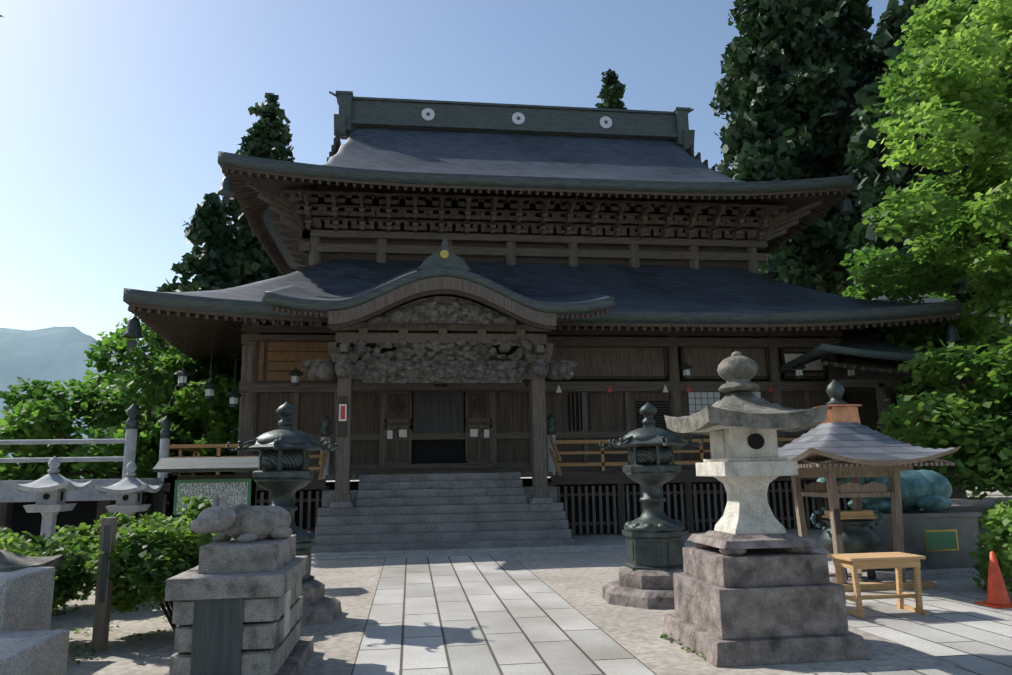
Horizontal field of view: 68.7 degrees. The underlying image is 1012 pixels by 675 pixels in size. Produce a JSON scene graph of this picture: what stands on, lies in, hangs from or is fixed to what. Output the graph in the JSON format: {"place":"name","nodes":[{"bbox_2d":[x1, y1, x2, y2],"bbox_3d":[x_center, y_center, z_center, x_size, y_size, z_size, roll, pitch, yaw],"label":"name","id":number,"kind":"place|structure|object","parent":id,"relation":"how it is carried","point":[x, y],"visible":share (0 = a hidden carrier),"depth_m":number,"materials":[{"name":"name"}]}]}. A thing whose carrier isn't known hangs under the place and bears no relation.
{"place":"outdoors","nodes":[
{"label":"outdoors","id":0,"kind":"place"},
{"bbox_2d":[0,327,231,478],"bbox_3d":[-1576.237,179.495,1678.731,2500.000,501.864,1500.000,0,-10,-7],"label":"mountain","id":1,"kind":"structure","parent":0,"point":[52,354],"depth_m":1513.94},
{"bbox_2d":[433,384,447,386],"bbox_3d":[-1.963,0.925,22.238,1.000,1.100,1.000,0,-10,-7],"label":"porch hanging lantern","id":2,"kind":"object","parent":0,"point":[440,385],"visible":0.19,"depth_m":22.03,"materials":[{"name":"black metal"}]},
{"bbox_2d":[0,0,903,341],"label":"sky","id":3,"kind":"structure","parent":0,"point":[116,116],"materials":[{"name":"blue"}]},
{"bbox_2d":[50,477,1011,674],"bbox_3d":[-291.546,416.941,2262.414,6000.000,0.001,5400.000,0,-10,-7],"label":"ground","id":4,"kind":"structure","parent":0,"point":[578,581],"depth_m":9.53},
{"bbox_2d":[0,567,69,674],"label":"stone blocks","id":5,"kind":"structure","parent":4,"relation":"on","point":[31,643],"depth_m":6.86,"materials":[{"name":"stone"}]},
{"bbox_2d":[0,549,63,571],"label":"mossy stone lantern","id":6,"kind":"object","parent":5,"relation":"on","point":[10,561],"visible":0.65,"depth_m":8.07,"materials":[{"name":"stone"}]},
{"bbox_2d":[0,526,94,583],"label":"bush","id":7,"kind":"object","parent":4,"relation":"on","point":[38,540],"visible":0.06,"depth_m":10.84,"materials":[{"name":"green plant"}]},
{"bbox_2d":[0,528,97,610],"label":"bush","id":8,"kind":"object","parent":4,"relation":"on","point":[65,587],"visible":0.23,"depth_m":8.83,"materials":[{"name":"green plant"}]},
{"bbox_2d":[11,456,91,538],"bbox_3d":[-10.300,3.907,16.719,1.200,2.430,1.200,0,-10,-7],"label":"stone lantern","id":9,"kind":"object","parent":4,"relation":"on","point":[52,487],"visible":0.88,"depth_m":16.56,"materials":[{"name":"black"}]},
{"bbox_2d":[0,404,160,536],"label":"fence","id":10,"kind":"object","parent":4,"relation":"on","point":[92,502],"depth_m":18.79,"materials":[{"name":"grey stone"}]},
{"bbox_2d":[91,517,117,651],"bbox_3d":[-4.601,2.813,8.479,0.130,1.460,0.141,0,-10,-7],"label":"marker post","id":11,"kind":"object","parent":4,"relation":"on","point":[101,621],"visible":1,"depth_m":8.42,"materials":[{"name":"brown wood"}]},
{"bbox_2d":[45,510,180,590],"bbox_3d":[-5.961,3.384,11.605,2.440,1.305,2.319,-7,-12,32],"label":"bush","id":12,"kind":"object","parent":4,"relation":"on","point":[122,519],"visible":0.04,"depth_m":11.70,"materials":[{"name":"green plant"}]},
{"bbox_2d":[0,316,240,480],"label":"tree foliage","id":13,"kind":"object","parent":4,"relation":"on","point":[55,409],"visible":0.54,"depth_m":24.53,"materials":[{"name":"green plant"}]},
{"bbox_2d":[95,461,162,518],"bbox_3d":[-8.875,4.066,17.387,1.140,2.308,1.140,0,-10,-7],"label":"stone lantern","id":14,"kind":"object","parent":4,"relation":"on","point":[130,489],"visible":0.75,"depth_m":17.22,"materials":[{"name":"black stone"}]},
{"bbox_2d":[39,343,225,506],"bbox_3d":[-13.047,5.227,26.049,6.866,9.309,7.740,9,-14,-42],"label":"tree trunk","id":15,"kind":"object","parent":4,"relation":"on","point":[114,475],"visible":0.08,"depth_m":25.33,"materials":[{"name":"brown plant"}]},
{"bbox_2d":[146,572,176,631],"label":"bush stems","id":16,"kind":"object","parent":4,"relation":"on","point":[169,616],"visible":0.15,"depth_m":9.30,"materials":[{"name":"brown plant"}]},
{"bbox_2d":[79,495,224,613],"bbox_3d":[-4.098,2.757,9.501,2.410,1.456,2.596,0,-10,-7],"label":"bush","id":17,"kind":"object","parent":16,"relation":"attached to","point":[155,551],"visible":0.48,"depth_m":8.74,"materials":[{"name":"green plant"}]},
{"bbox_2d":[92,355,241,518],"bbox_3d":[-11.517,3.903,29.173,9.489,7.063,9.195,0,-10,-7],"label":"tree foliage","id":18,"kind":"object","parent":4,"relation":"on","point":[182,437],"visible":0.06,"depth_m":26.87,"materials":[{"name":"green plant"}]},
{"bbox_2d":[134,192,252,430],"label":"tree","id":19,"kind":"object","parent":4,"relation":"on","point":[210,269],"depth_m":54.36,"materials":[{"name":"green plant"}]},
{"bbox_2d":[171,414,229,456],"bbox_3d":[-11.320,6.021,29.174,6.703,8.773,6.625,3,-11,-22],"label":"tree trunk","id":20,"kind":"object","parent":4,"relation":"on","point":[197,429],"visible":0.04,"depth_m":28.73,"materials":[{"name":"brown plant"}]},
{"bbox_2d":[152,457,262,518],"bbox_3d":[-5.344,3.323,13.470,1.900,2.260,0.913,0,-10,-7],"label":"notice board","id":21,"kind":"object","parent":4,"relation":"on","point":[238,489],"visible":0.52,"depth_m":13.48,"materials":[{"name":"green wood"}]},
{"bbox_2d":[164,495,313,674],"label":"stone ox monument","id":22,"kind":"object","parent":4,"relation":"on","point":[235,596],"visible":1,"depth_m":6.60,"materials":[{"name":"stone"}]},
{"bbox_2d":[213,93,294,283],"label":"tree","id":23,"kind":"object","parent":4,"relation":"on","point":[270,136],"depth_m":58.77,"materials":[{"name":"green plant"}]},
{"bbox_2d":[226,401,341,626],"bbox_3d":[-3.122,2.367,10.345,1.643,2.956,1.643,0,-10,-7],"label":"bronze lantern","id":24,"kind":"object","parent":4,"relation":"on","point":[284,475],"visible":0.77,"depth_m":10.15,"materials":[{"name":"metal"}]},
{"bbox_2d":[51,598,704,664],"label":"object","id":25,"kind":"object","parent":4,"relation":"on","point":[664,636],"visible":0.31,"depth_m":8.88,"materials":[{"name":"green plant"}]},
{"bbox_2d":[311,472,574,552],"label":"stairs","id":26,"kind":"structure","parent":4,"relation":"on","point":[389,512],"depth_m":19.49,"materials":[{"name":"grey stone"}]},
{"bbox_2d":[311,542,694,560],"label":"kerb stones","id":27,"kind":"object","parent":4,"relation":"on","point":[462,552],"visible":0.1,"depth_m":17.58,"materials":[{"name":"stone"}]},
{"bbox_2d":[351,554,656,674],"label":"path paving","id":28,"kind":"structure","parent":4,"relation":"on","point":[508,614],"depth_m":9.23,"materials":[{"name":"grey stone"}]},
{"bbox_2d":[232,183,850,475],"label":"temple wall","id":29,"kind":"structure","parent":4,"relation":"on","point":[411,432],"depth_m":24.50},
{"bbox_2d":[268,235,609,501],"bbox_3d":[-1.921,0.934,21.913,9.200,7.484,4.643,0,-10,-7],"label":"entrance porch","id":30,"kind":"object","parent":29,"relation":"on","point":[365,359],"visible":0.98,"depth_m":20.42,"materials":[{"name":"brown wood"}]},
{"bbox_2d":[262,267,616,314],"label":"porch roof","id":31,"kind":"structure","parent":30,"relation":"on","point":[577,301],"depth_m":20.20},
{"bbox_2d":[246,181,822,269],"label":"eave brackets","id":32,"kind":"object","parent":29,"relation":"attached to","point":[360,211],"visible":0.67,"depth_m":27.11,"materials":[{"name":"brown wood"}]},
{"bbox_2d":[218,127,854,270],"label":"upper roof","id":33,"kind":"structure","parent":29,"relation":"on","point":[435,157],"depth_m":29.70,"materials":[{"name":"grey tile"}]},
{"bbox_2d":[329,91,694,150],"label":"roof ridge","id":34,"kind":"structure","parent":33,"relation":"on","point":[375,112],"depth_m":33.72,"materials":[{"name":"grey"}]},
{"bbox_2d":[327,130,722,172],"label":"temple gable ends","id":35,"kind":"object","parent":33,"relation":"attached to","point":[335,146],"visible":0.15,"depth_m":32.37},
{"bbox_2d":[222,165,850,275],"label":"roof eaves","id":36,"kind":"object","parent":33,"relation":"attached to","point":[252,205],"visible":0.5,"depth_m":26.08,"materials":[{"name":"brown wood"}]},
{"bbox_2d":[123,259,961,323],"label":"lower roof","id":37,"kind":"structure","parent":29,"relation":"on","point":[682,294],"depth_m":24.50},
{"bbox_2d":[128,302,957,365],"bbox_3d":[0.702,0.698,32.151,25.210,1.819,20.400,0,-10,-7],"label":"eave timber","id":38,"kind":"object","parent":37,"relation":"attached to","point":[168,324],"visible":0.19,"depth_m":23.12,"materials":[{"name":"brown wood"}]},
{"bbox_2d":[151,413,948,534],"bbox_3d":[1.127,5.465,29.757,24.100,3.650,18.172,0,-10,-7],"label":"veranda","id":39,"kind":"object","parent":29,"relation":"attached to","point":[602,501],"visible":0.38,"depth_m":22.41,"materials":[{"name":"brown wood"}]},
{"bbox_2d":[595,69,626,108],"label":"tree","id":40,"kind":"object","parent":4,"relation":"on","point":[612,92],"depth_m":87.13,"materials":[{"name":"green plant"}]},
{"bbox_2d":[599,402,703,608],"bbox_3d":[2.246,2.458,11.330,1.643,2.956,1.643,0,-10,-7],"label":"bronze lantern","id":41,"kind":"object","parent":4,"relation":"on","point":[654,534],"visible":1,"depth_m":10.98,"materials":[{"name":"metal"}]},
{"bbox_2d":[662,351,869,666],"bbox_3d":[2.727,1.765,8.393,1.616,3.257,1.616,0,-10,-7],"label":"stone lantern","id":42,"kind":"object","parent":4,"relation":"on","point":[753,585],"visible":1,"depth_m":7.83,"materials":[{"name":"white stone"}]},
{"bbox_2d":[709,0,865,293],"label":"tree","id":43,"kind":"object","parent":4,"relation":"on","point":[776,130],"depth_m":53.26,"materials":[{"name":"green plant"}]},
{"bbox_2d":[810,506,883,582],"bbox_3d":[5.698,3.436,12.263,0.900,1.255,0.987,-10,-13,40],"label":"incense burner","id":44,"kind":"object","parent":4,"relation":"on","point":[859,535],"visible":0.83,"depth_m":12.03,"materials":[{"name":"green metal"}]},
{"bbox_2d":[809,0,889,295],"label":"tree","id":45,"kind":"object","parent":4,"relation":"on","point":[852,20],"visible":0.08,"depth_m":62.46,"materials":[{"name":"green plant"}]},
{"bbox_2d":[778,379,961,591],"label":"small pavilion","id":46,"kind":"structure","parent":4,"relation":"on","point":[840,441],"depth_m":11.87,"materials":[{"name":"brown wood"}]},
{"bbox_2d":[839,245,957,300],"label":"tree","id":47,"kind":"object","parent":4,"relation":"on","point":[864,255],"visible":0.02,"depth_m":40.88,"materials":[{"name":"green plant"}]},
{"bbox_2d":[817,469,981,579],"bbox_3d":[7.197,3.215,13.676,2.772,2.147,1.700,0,-10,-7],"label":"bronze ox monument","id":48,"kind":"object","parent":4,"relation":"on","point":[940,537],"visible":0.56,"depth_m":13.06,"materials":[{"name":"green patinated bronze"},{"name":"granite"},{"name":"dark granite"}]},
{"bbox_2d":[791,663,1011,674],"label":"paving","id":49,"kind":"structure","parent":4,"relation":"on","point":[994,669],"depth_m":6.93,"materials":[{"name":"grey stone"}]},
{"bbox_2d":[836,0,1004,498],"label":"tree","id":50,"kind":"object","parent":4,"relation":"on","point":[874,182],"depth_m":45.73,"materials":[{"name":"green plant"}]},
{"bbox_2d":[841,387,1011,469],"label":"annex building","id":51,"kind":"structure","parent":4,"relation":"on","point":[866,398],"depth_m":26.31,"materials":[{"name":"brown wood"}]},
{"bbox_2d":[778,293,1011,378],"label":"annex roof","id":52,"kind":"structure","parent":51,"relation":"on","point":[862,343],"depth_m":24.58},
{"bbox_2d":[822,357,990,434],"bbox_3d":[17.755,2.331,24.488,16.295,3.706,2.120,0,-10,-7],"label":"annex eave timber","id":53,"kind":"object","parent":51,"relation":"attached to","point":[878,365],"visible":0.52,"depth_m":23.99,"materials":[{"name":"brown wood"}]},
{"bbox_2d":[846,592,1011,664],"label":"paving","id":54,"kind":"structure","parent":4,"relation":"on","point":[961,628],"depth_m":8.89,"materials":[{"name":"grey stone"}]},
{"bbox_2d":[828,552,929,617],"bbox_3d":[4.951,3.273,9.839,1.050,0.736,0.600,0,-10,-7],"label":"wooden table","id":55,"kind":"object","parent":54,"relation":"on","point":[855,562],"visible":0.83,"depth_m":9.70,"materials":[{"name":"yellow wood"}]},
{"bbox_2d":[975,551,1011,608],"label":"traffic cone","id":56,"kind":"object","parent":54,"relation":"on","point":[997,596],"visible":0.98,"depth_m":10.08,"materials":[{"name":"orange plastic"}]},
{"bbox_2d":[1004,570,1011,594],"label":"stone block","id":57,"kind":"structure","parent":54,"relation":"on","point":[1008,587],"depth_m":10.94,"materials":[{"name":"stone"}]},
{"bbox_2d":[850,0,1011,500],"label":"maple","id":58,"kind":"object","parent":4,"relation":"on","point":[962,114],"depth_m":21.56,"materials":[{"name":"green plant"}]},
{"bbox_2d":[899,0,989,485],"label":"tree","id":59,"kind":"object","parent":4,"relation":"on","point":[909,3],"depth_m":72.32,"materials":[{"name":"green plant"}]},
{"bbox_2d":[930,0,986,70],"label":"tree","id":60,"kind":"object","parent":4,"relation":"on","point":[973,2],"depth_m":55.63,"materials":[{"name":"green plant"}]},
{"bbox_2d":[957,1,1011,250],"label":"tree","id":61,"kind":"object","parent":4,"relation":"on","point":[1004,244],"visible":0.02,"depth_m":42.74,"materials":[{"name":"green plant"}]},
{"bbox_2d":[969,494,1011,592],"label":"bush","id":62,"kind":"object","parent":4,"relation":"on","point":[996,520],"visible":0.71,"depth_m":10.62,"materials":[{"name":"green plant"}]},
{"bbox_2d":[123,173,962,407],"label":"hanging lanterns","id":63,"kind":"object","parent":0,"point":[133,329],"visible":0.85,"depth_m":23.35,"materials":[{"name":"black metal"}]}
]}

